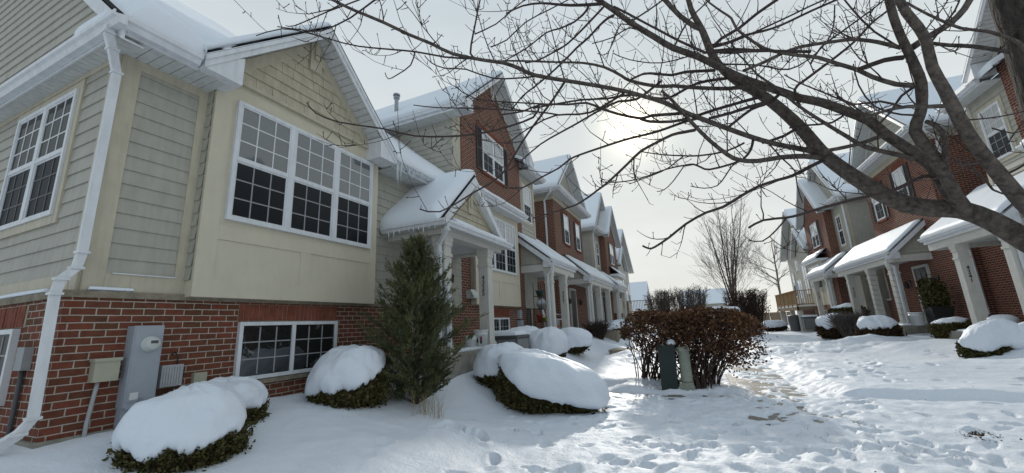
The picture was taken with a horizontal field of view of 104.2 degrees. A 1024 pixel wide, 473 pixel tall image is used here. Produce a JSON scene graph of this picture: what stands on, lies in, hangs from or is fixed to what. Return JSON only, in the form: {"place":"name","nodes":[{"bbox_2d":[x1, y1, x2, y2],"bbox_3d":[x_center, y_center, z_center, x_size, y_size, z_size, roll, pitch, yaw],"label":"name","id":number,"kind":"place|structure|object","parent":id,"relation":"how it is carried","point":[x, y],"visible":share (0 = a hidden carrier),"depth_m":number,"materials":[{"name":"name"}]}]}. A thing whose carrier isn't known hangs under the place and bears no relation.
{"place":"outdoors","nodes":[
{"label":"outdoors","id":0,"kind":"place"},
{"bbox_2d":[408,390,446,419],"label":"dry grass","id":1,"kind":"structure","parent":0,"point":[424,410],"depth_m":5.80,"materials":[{"name":"beige plant"}]},
{"bbox_2d":[474,329,488,346],"bbox_3d":[-0.682,2.263,8.821,0.333,0.415,0.333,-8,-14,23],"label":"bucket","id":2,"kind":"object","parent":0,"point":[482,337],"visible":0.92,"depth_m":8.70,"materials":[{"name":"grey plastic"}]},
{"bbox_2d":[0,313,1023,472],"bbox_3d":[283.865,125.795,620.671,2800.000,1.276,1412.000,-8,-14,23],"label":"snow ground","id":3,"kind":"structure","parent":0,"point":[895,394],"depth_m":5.00,"materials":[{"name":"white snow"}]},
{"bbox_2d":[102,381,255,472],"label":"evergreen bush","id":4,"kind":"object","parent":3,"relation":"on","point":[192,426],"visible":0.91,"depth_m":3.51,"materials":[{"name":"green plant"}]},
{"bbox_2d":[209,376,271,426],"bbox_3d":[-3.285,2.043,4.591,1.068,0.816,0.921,-8,-14,23],"label":"evergreen bush","id":5,"kind":"object","parent":3,"relation":"on","point":[253,392],"visible":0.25,"depth_m":4.54,"materials":[{"name":"white plant"}]},
{"bbox_2d":[0,0,513,451],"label":"townhouse","id":6,"kind":"structure","parent":3,"relation":"on","point":[187,197],"depth_m":5.10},
{"bbox_2d":[0,329,20,405],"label":"basement window","id":7,"kind":"structure","parent":6,"relation":"in","point":[9,338],"depth_m":4.08,"materials":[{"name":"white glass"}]},
{"bbox_2d":[0,79,86,239],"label":"end window","id":8,"kind":"structure","parent":6,"relation":"in","point":[32,192],"depth_m":4.92,"materials":[{"name":"white glass"}]},
{"bbox_2d":[233,321,337,378],"bbox_3d":[-3.280,1.655,5.951,0.055,0.760,1.620,-8,-14,23],"label":"basement window","id":9,"kind":"structure","parent":6,"relation":"in","point":[262,349],"depth_m":5.78,"materials":[{"name":"white glass"}]},
{"bbox_2d":[224,100,373,248],"bbox_3d":[-3.237,-0.830,6.520,0.055,1.710,2.580,-8,-14,23],"label":"bay window","id":10,"kind":"structure","parent":6,"relation":"in","point":[283,178],"depth_m":6.20,"materials":[{"name":"white glass"}]},
{"bbox_2d":[410,253,433,346],"bbox_3d":[-1.948,1.473,9.173,0.060,2.230,1.150,-8,-14,23],"label":"door","id":11,"kind":"structure","parent":6,"relation":"in","point":[432,258],"depth_m":9.15,"materials":[{"name":"grey"}]},
{"bbox_2d":[466,334,476,346],"bbox_3d":[-0.891,2.300,8.731,0.289,0.322,0.289,-8,-14,23],"label":"bucket","id":12,"kind":"object","parent":6,"relation":"on","point":[472,342],"visible":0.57,"depth_m":8.63,"materials":[{"name":"white plastic"}]},
{"bbox_2d":[302,344,391,410],"bbox_3d":[-2.394,2.128,5.831,1.191,1.051,1.121,-8,-14,23],"label":"evergreen bush","id":13,"kind":"object","parent":3,"relation":"on","point":[349,376],"visible":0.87,"depth_m":5.47,"materials":[{"name":"green plant"}]},
{"bbox_2d":[355,230,488,403],"bbox_3d":[-1.442,1.339,6.543,2.028,2.951,1.949,-12,-16,38],"label":"juniper tree","id":14,"kind":"object","parent":3,"relation":"on","point":[416,254],"visible":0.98,"depth_m":6.30,"materials":[{"name":"green plant"}]},
{"bbox_2d":[375,70,577,345],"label":"townhouse","id":15,"kind":"structure","parent":3,"relation":"on","point":[523,267],"depth_m":13.38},
{"bbox_2d":[482,131,504,184],"bbox_3d":[-0.642,-2.658,13.582,0.055,1.400,1.580,-8,-14,23],"label":"upper window","id":16,"kind":"structure","parent":15,"relation":"in","point":[490,162],"depth_m":13.50,"materials":[{"name":"white glass"}]},
{"bbox_2d":[494,318,509,330],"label":"basement window","id":17,"kind":"structure","parent":15,"relation":"in","point":[500,324],"depth_m":12.54,"materials":[{"name":"white glass"}]},
{"bbox_2d":[492,217,517,275],"bbox_3d":[-0.385,0.281,12.806,0.055,1.730,2.500,-8,-14,23],"label":"bay window","id":18,"kind":"structure","parent":15,"relation":"in","point":[505,261],"depth_m":13.25,"materials":[{"name":"white glass"}]},
{"bbox_2d":[521,182,532,227],"bbox_3d":[0.612,-1.290,16.260,0.055,1.700,1.030,-8,-14,23],"label":"side window","id":19,"kind":"structure","parent":15,"relation":"in","point":[525,192],"depth_m":16.26,"materials":[{"name":"white glass"}]},
{"bbox_2d":[526,309,532,325],"bbox_3d":[0.586,2.857,16.343,0.060,2.150,1.150,-8,-14,23],"label":"door","id":20,"kind":"structure","parent":15,"relation":"in","point":[529,316],"depth_m":16.49,"materials":[{"name":"grey"}]},
{"bbox_2d":[533,282,545,328],"bbox_3d":[1.040,2.554,14.380,0.302,1.750,0.624,-8,-14,23],"label":"plant stand","id":21,"kind":"object","parent":15,"relation":"on","point":[541,304],"visible":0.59,"depth_m":14.20,"materials":[{"name":"black metal"}]},
{"bbox_2d":[536,314,542,321],"bbox_3d":[0.988,2.893,14.146,0.242,0.260,0.238,-8,-14,23],"label":"flower pot","id":22,"kind":"object","parent":21,"relation":"on","point":[539,317],"visible":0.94,"depth_m":14.07,"materials":[{"name":"red"}]},
{"bbox_2d":[535,290,544,295],"bbox_3d":[1.018,2.066,14.489,0.352,0.220,0.347,-8,-14,23],"label":"flower pot","id":23,"kind":"object","parent":21,"relation":"on","point":[538,293],"visible":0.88,"depth_m":14.38,"materials":[{"name":"grey"}]},
{"bbox_2d":[536,297,545,308],"bbox_3d":[1.060,2.408,14.423,0.374,0.420,0.368,-8,-14,23],"label":"flower pot","id":24,"kind":"object","parent":21,"relation":"on","point":[538,304],"visible":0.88,"depth_m":14.31,"materials":[{"name":"grey"}]},
{"bbox_2d":[541,310,559,328],"bbox_3d":[1.516,3.222,15.640,0.650,0.952,0.606,-6,-13,13],"label":"porch chair","id":25,"kind":"object","parent":15,"relation":"on","point":[543,313],"visible":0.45,"depth_m":15.71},
{"bbox_2d":[473,342,522,389],"bbox_3d":[-0.166,2.530,7.681,1.270,0.968,1.094,-8,-14,23],"label":"evergreen bush","id":26,"kind":"object","parent":3,"relation":"on","point":[485,368],"visible":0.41,"depth_m":7.35,"materials":[{"name":"white plant"}]},
{"bbox_2d":[495,330,529,348],"bbox_3d":[-0.074,2.931,10.175,0.840,1.054,0.840,-8,-14,23],"label":"air conditioner","id":27,"kind":"object","parent":3,"relation":"on","point":[520,338],"visible":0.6,"depth_m":9.93,"materials":[{"name":"metal"}]},
{"bbox_2d":[508,325,537,333],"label":"evergreen bush","id":28,"kind":"object","parent":3,"relation":"on","point":[528,329],"visible":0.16,"depth_m":11.30,"materials":[{"name":"white plant"}]},
{"bbox_2d":[529,326,567,357],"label":"evergreen bush","id":29,"kind":"object","parent":3,"relation":"on","point":[551,339],"visible":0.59,"depth_m":10.51,"materials":[{"name":"white plant"}]},
{"bbox_2d":[491,348,609,414],"bbox_3d":[0.604,2.560,6.976,2.127,1.181,1.292,-8,-14,23],"label":"evergreen bush","id":30,"kind":"object","parent":3,"relation":"on","point":[533,381],"visible":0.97,"depth_m":6.51,"materials":[{"name":"green plant"}]},
{"bbox_2d":[533,154,614,328],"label":"townhouse","id":31,"kind":"structure","parent":3,"relation":"on","point":[560,232],"depth_m":20.62,"materials":[{"name":"brick"}]},
{"bbox_2d":[563,214,569,244],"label":"upper window","id":32,"kind":"structure","parent":31,"relation":"in","point":[566,224],"depth_m":21.08,"materials":[{"name":"white glass"}]},
{"bbox_2d":[569,288,578,327],"bbox_3d":[3.181,3.766,20.395,0.090,2.200,1.150,-8,-14,23],"label":"door","id":33,"kind":"structure","parent":31,"relation":"in","point":[572,292],"depth_m":20.40,"materials":[{"name":"grey"}]},
{"bbox_2d":[575,223,580,251],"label":"upper window","id":34,"kind":"structure","parent":31,"relation":"in","point":[576,226],"depth_m":23.17,"materials":[{"name":"white glass"}]},
{"bbox_2d":[560,327,592,355],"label":"evergreen bush","id":35,"kind":"object","parent":3,"relation":"on","point":[580,340],"visible":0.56,"depth_m":12.37,"materials":[{"name":"white plant"}]},
{"bbox_2d":[574,319,613,339],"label":"bare shrub","id":36,"kind":"object","parent":3,"relation":"on","point":[598,330],"visible":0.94,"depth_m":17.31,"materials":[{"name":"plant"}]},
{"bbox_2d":[581,192,627,321],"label":"townhouse","id":37,"kind":"structure","parent":3,"relation":"on","point":[600,239],"depth_m":28.59,"materials":[{"name":"brown brick"}]},
{"bbox_2d":[595,240,599,267],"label":"side window","id":38,"kind":"structure","parent":37,"relation":"in","point":[596,243],"depth_m":27.81,"materials":[{"name":"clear glass"}]},
{"bbox_2d":[602,296,606,320],"bbox_3d":[6.405,5.219,27.488,0.090,2.250,0.900,-8,-14,23],"label":"door","id":39,"kind":"structure","parent":37,"relation":"in","point":[603,297],"depth_m":27.49,"materials":[{"name":"grey"}]},
{"bbox_2d":[609,243,614,265],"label":"upper window","id":40,"kind":"structure","parent":37,"relation":"in","point":[611,247],"depth_m":30.64,"materials":[{"name":"white glass"}]},
{"bbox_2d":[604,330,620,341],"bbox_3d":[4.529,4.627,18.125,0.740,0.680,0.940,-8,-14,23],"label":"stone step","id":41,"kind":"object","parent":3,"relation":"on","point":[614,335],"visible":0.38,"depth_m":17.72,"materials":[{"name":"beige stone"}]},
{"bbox_2d":[607,322,631,337],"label":"evergreen bush","id":42,"kind":"object","parent":3,"relation":"on","point":[614,327],"visible":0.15,"depth_m":18.91,"materials":[{"name":"white plant"}]},
{"bbox_2d":[608,319,630,322],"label":"evergreen bush","id":43,"kind":"object","parent":3,"relation":"on","point":[617,320],"visible":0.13,"depth_m":21.42,"materials":[{"name":"white plant"}]},
{"bbox_2d":[608,348,632,354],"bbox_3d":[4.067,4.519,14.781,0.740,0.680,0.940,-8,-14,23],"label":"stone step","id":44,"kind":"object","parent":3,"relation":"on","point":[614,350],"visible":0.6,"depth_m":14.54,"materials":[{"name":"beige stone"}]},
{"bbox_2d":[234,0,1023,257],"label":"bare tree","id":45,"kind":"object","parent":3,"relation":"on","point":[927,155],"visible":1,"depth_m":2.87,"materials":[{"name":"brown plant"}]},
{"bbox_2d":[629,281,650,318],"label":"house","id":46,"kind":"structure","parent":3,"relation":"on","point":[638,290],"depth_m":66.38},
{"bbox_2d":[615,229,665,322],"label":"townhouse","id":47,"kind":"structure","parent":3,"relation":"on","point":[624,266],"depth_m":36.44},
{"bbox_2d":[628,285,630,304],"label":"side window","id":48,"kind":"structure","parent":47,"relation":"in","point":[628,285],"depth_m":39.41,"materials":[{"name":"white glass"}]},
{"bbox_2d":[643,288,676,332],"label":"bare shrub","id":49,"kind":"object","parent":3,"relation":"on","point":[658,301],"visible":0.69,"depth_m":28.08,"materials":[{"name":"brown plant"}]},
{"bbox_2d":[657,339,678,389],"bbox_3d":[3.140,2.631,7.975,0.365,1.120,0.244,-8,-14,23],"label":"utility pedestal","id":50,"kind":"object","parent":3,"relation":"on","point":[667,362],"visible":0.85,"depth_m":7.91,"materials":[{"name":"green metal"}]},
{"bbox_2d":[677,346,694,390],"bbox_3d":[3.415,2.715,7.841,0.280,1.075,0.300,-8,-14,23],"label":"utility pedestal","id":51,"kind":"object","parent":3,"relation":"on","point":[686,382],"visible":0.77,"depth_m":7.78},
{"bbox_2d":[667,284,710,332],"bbox_3d":[12.087,5.031,27.025,2.891,3.722,2.228,-8,-14,23],"label":"bare shrub","id":52,"kind":"object","parent":3,"relation":"on","point":[690,298],"visible":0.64,"depth_m":26.94,"materials":[{"name":"brown plant"}]},
{"bbox_2d":[616,305,777,389],"bbox_3d":[3.781,2.364,8.385,3.023,1.779,2.073,-8,-14,23],"label":"hedge","id":53,"kind":"object","parent":3,"relation":"on","point":[680,323],"visible":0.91,"depth_m":8.01,"materials":[{"name":"brown plant"}]},
{"bbox_2d":[681,288,729,306],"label":"house","id":54,"kind":"structure","parent":3,"relation":"on","point":[716,298],"depth_m":75.06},
{"bbox_2d":[639,311,790,324],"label":"plank fence","id":55,"kind":"object","parent":3,"relation":"on","point":[775,315],"visible":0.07,"depth_m":50.04,"materials":[{"name":"brown wood"}]},
{"bbox_2d":[675,194,763,325],"bbox_3d":[18.983,2.413,36.086,7.920,12.838,7.728,-8,-14,23],"label":"bare tree","id":56,"kind":"object","parent":3,"relation":"on","point":[732,285],"visible":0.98,"depth_m":35.20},
{"bbox_2d":[720,286,770,335],"bbox_3d":[14.902,4.834,25.223,2.901,3.378,2.292,-8,-14,23],"label":"bare shrub","id":57,"kind":"object","parent":3,"relation":"on","point":[751,300],"visible":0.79,"depth_m":24.99,"materials":[{"name":"brown plant"}]},
{"bbox_2d":[737,290,766,325],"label":"bare shrub","id":58,"kind":"object","parent":3,"relation":"on","point":[760,300],"visible":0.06,"depth_m":36.59,"materials":[{"name":"brown plant"}]},
{"bbox_2d":[730,230,789,321],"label":"bare tree","id":59,"kind":"object","parent":3,"relation":"on","point":[775,252],"visible":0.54,"depth_m":47.81,"materials":[{"name":"brown plant"}]},
{"bbox_2d":[761,320,789,331],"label":"evergreen bush","id":60,"kind":"object","parent":3,"relation":"on","point":[776,325],"visible":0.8,"depth_m":30.73,"materials":[{"name":"white plant"}]},
{"bbox_2d":[709,335,860,425],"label":"footpath","id":61,"kind":"structure","parent":3,"relation":"on","point":[755,384],"depth_m":7.82,"materials":[{"name":"concrete"}]},
{"bbox_2d":[787,314,800,330],"bbox_3d":[19.807,6.045,27.958,0.780,1.150,0.780,-8,-14,23],"label":"trash can","id":62,"kind":"object","parent":3,"relation":"on","point":[794,322],"visible":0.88,"depth_m":27.72,"materials":[{"name":"grey plastic"}]},
{"bbox_2d":[774,208,816,331],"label":"townhouse","id":63,"kind":"structure","parent":3,"relation":"on","point":[799,298],"depth_m":30.82,"materials":[{"name":"beige"}]},
{"bbox_2d":[791,273,797,296],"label":"side window","id":64,"kind":"structure","parent":63,"relation":"in","point":[792,275],"depth_m":34.15,"materials":[{"name":"white glass"}]},
{"bbox_2d":[794,260,798,271],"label":"transom window","id":65,"kind":"structure","parent":63,"relation":"in","point":[795,262],"depth_m":32.83,"materials":[{"name":"glass"}]},
{"bbox_2d":[797,280,804,303],"bbox_3d":[23.436,4.599,32.234,0.055,2.200,1.700,-8,-14,23],"label":"patio door","id":66,"kind":"structure","parent":63,"relation":"in","point":[799,285],"depth_m":32.52,"materials":[{"name":"white glass"}]},
{"bbox_2d":[800,265,810,293],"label":"upper window","id":67,"kind":"structure","parent":63,"relation":"in","point":[804,270],"depth_m":29.48,"materials":[{"name":"white glass"}]},
{"bbox_2d":[801,315,817,331],"bbox_3d":[20.259,5.895,26.887,1.120,1.239,1.120,-8,-14,23],"label":"air conditioner","id":68,"kind":"object","parent":3,"relation":"on","point":[808,323],"visible":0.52,"depth_m":26.54,"materials":[{"name":"metal"}]},
{"bbox_2d":[813,313,852,338],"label":"evergreen bush","id":69,"kind":"object","parent":3,"relation":"on","point":[824,330],"visible":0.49,"depth_m":18.29,"materials":[{"name":"green plant"}]},
{"bbox_2d":[795,152,891,325],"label":"townhouse","id":70,"kind":"structure","parent":3,"relation":"on","point":[840,231],"depth_m":23.27,"materials":[{"name":"brick"},{"name":"siding"},{"name":"snow"}]},
{"bbox_2d":[809,222,820,248],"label":"upper window","id":71,"kind":"structure","parent":70,"relation":"in","point":[813,228],"depth_m":25.74,"materials":[{"name":"white glass"}]},
{"bbox_2d":[808,264,823,289],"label":"bay window","id":72,"kind":"structure","parent":70,"relation":"in","point":[821,285],"depth_m":25.03,"materials":[{"name":"white glass"}]},
{"bbox_2d":[834,213,847,247],"bbox_3d":[18.660,-0.338,22.640,0.055,1.900,0.950,-8,-14,23],"label":"side window","id":73,"kind":"structure","parent":70,"relation":"in","point":[842,237],"depth_m":22.60,"materials":[{"name":"white glass"}]},
{"bbox_2d":[827,303,870,315],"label":"evergreen bush","id":74,"kind":"object","parent":3,"relation":"on","point":[844,307],"visible":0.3,"depth_m":19.74,"materials":[{"name":"green plant"}]},
{"bbox_2d":[823,309,875,337],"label":"bare shrub","id":75,"kind":"object","parent":3,"relation":"on","point":[842,322],"visible":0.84,"depth_m":17.33,"materials":[{"name":"plant"}]},
{"bbox_2d":[855,315,907,336],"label":"evergreen bush","id":76,"kind":"object","parent":3,"relation":"on","point":[882,325],"visible":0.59,"depth_m":14.29,"materials":[{"name":"white plant"}]},
{"bbox_2d":[832,73,998,334],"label":"townhouse","id":77,"kind":"structure","parent":3,"relation":"on","point":[899,254],"depth_m":15.34,"materials":[{"name":"brick"},{"name":"siding"},{"name":"snow"}]},
{"bbox_2d":[872,199,885,220],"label":"upper window","id":78,"kind":"structure","parent":77,"relation":"in","point":[878,207],"depth_m":17.92,"materials":[{"name":"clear glass"}]},
{"bbox_2d":[891,166,909,194],"bbox_3d":[15.488,-1.932,15.843,0.055,1.550,0.880,-8,-14,23],"label":"upper window","id":79,"kind":"structure","parent":77,"relation":"in","point":[898,177],"depth_m":15.87,"materials":[{"name":"white glass"}]},
{"bbox_2d":[908,312,925,325],"bbox_3d":[14.285,2.898,14.069,0.444,0.457,0.444,-8,-14,23],"label":"bucket","id":80,"kind":"object","parent":77,"relation":"on","point":[917,318],"visible":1,"depth_m":13.94,"materials":[{"name":"white plastic"}]},
{"bbox_2d":[916,277,925,292],"bbox_3d":[15.734,1.956,15.245,0.343,0.814,0.770,-8,-14,23],"label":"wreath","id":81,"kind":"object","parent":77,"relation":"attached to","point":[920,281],"visible":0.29,"depth_m":15.35,"materials":[{"name":"green plant"}]},
{"bbox_2d":[911,264,931,322],"bbox_3d":[15.780,2.187,15.177,0.060,2.200,1.150,-8,-14,23],"label":"door","id":82,"kind":"structure","parent":77,"relation":"in","point":[919,271],"depth_m":15.40,"materials":[{"name":"grey"}]},
{"bbox_2d":[916,274,955,321],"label":"potted shrub","id":83,"kind":"object","parent":77,"relation":"on","point":[934,297],"visible":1,"depth_m":13.52,"materials":[{"name":"green plant"}]},
{"bbox_2d":[927,317,972,338],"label":"evergreen bush","id":84,"kind":"object","parent":3,"relation":"on","point":[942,328],"visible":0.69,"depth_m":12.04,"materials":[{"name":"green plant"}]},
{"bbox_2d":[917,0,1023,338],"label":"townhouse","id":85,"kind":"structure","parent":3,"relation":"on","point":[981,92],"depth_m":10.99,"materials":[{"name":"brick"},{"name":"siding"},{"name":"snow"}]},
{"bbox_2d":[975,95,1020,162],"bbox_3d":[13.338,-2.886,10.987,0.055,1.700,1.030,-8,-14,23],"label":"side window","id":86,"kind":"structure","parent":85,"relation":"in","point":[993,139],"depth_m":10.92,"materials":[{"name":"white glass"}]},
{"bbox_2d":[954,319,1019,357],"bbox_3d":[11.109,2.438,9.178,1.358,1.065,1.135,-8,-14,23],"label":"evergreen bush","id":87,"kind":"object","parent":3,"relation":"on","point":[986,338],"visible":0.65,"depth_m":8.99,"materials":[{"name":"white plant"}]},
{"bbox_2d":[955,430,1022,440],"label":"leaf litter","id":88,"kind":"object","parent":3,"relation":"on","point":[978,434],"visible":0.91,"depth_m":4.50,"materials":[{"name":"brown plant"}]},
{"bbox_2d":[986,314,1019,322],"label":"bush","id":89,"kind":"object","parent":3,"relation":"on","point":[1009,317],"visible":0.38,"depth_m":10.30,"materials":[{"name":"white"}]},
{"bbox_2d":[1009,322,1023,348],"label":"evergreen bush","id":90,"kind":"object","parent":3,"relation":"on","point":[1018,341],"visible":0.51,"depth_m":8.66,"materials":[{"name":"white plant"}]},
{"bbox_2d":[178,0,980,313],"label":"sky","id":91,"kind":"structure","parent":0,"point":[633,213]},
{"bbox_2d":[609,392,721,400],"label":"entry path","id":92,"kind":"structure","parent":0,"point":[616,394],"depth_m":7.55,"materials":[{"name":"concrete"}]}
]}

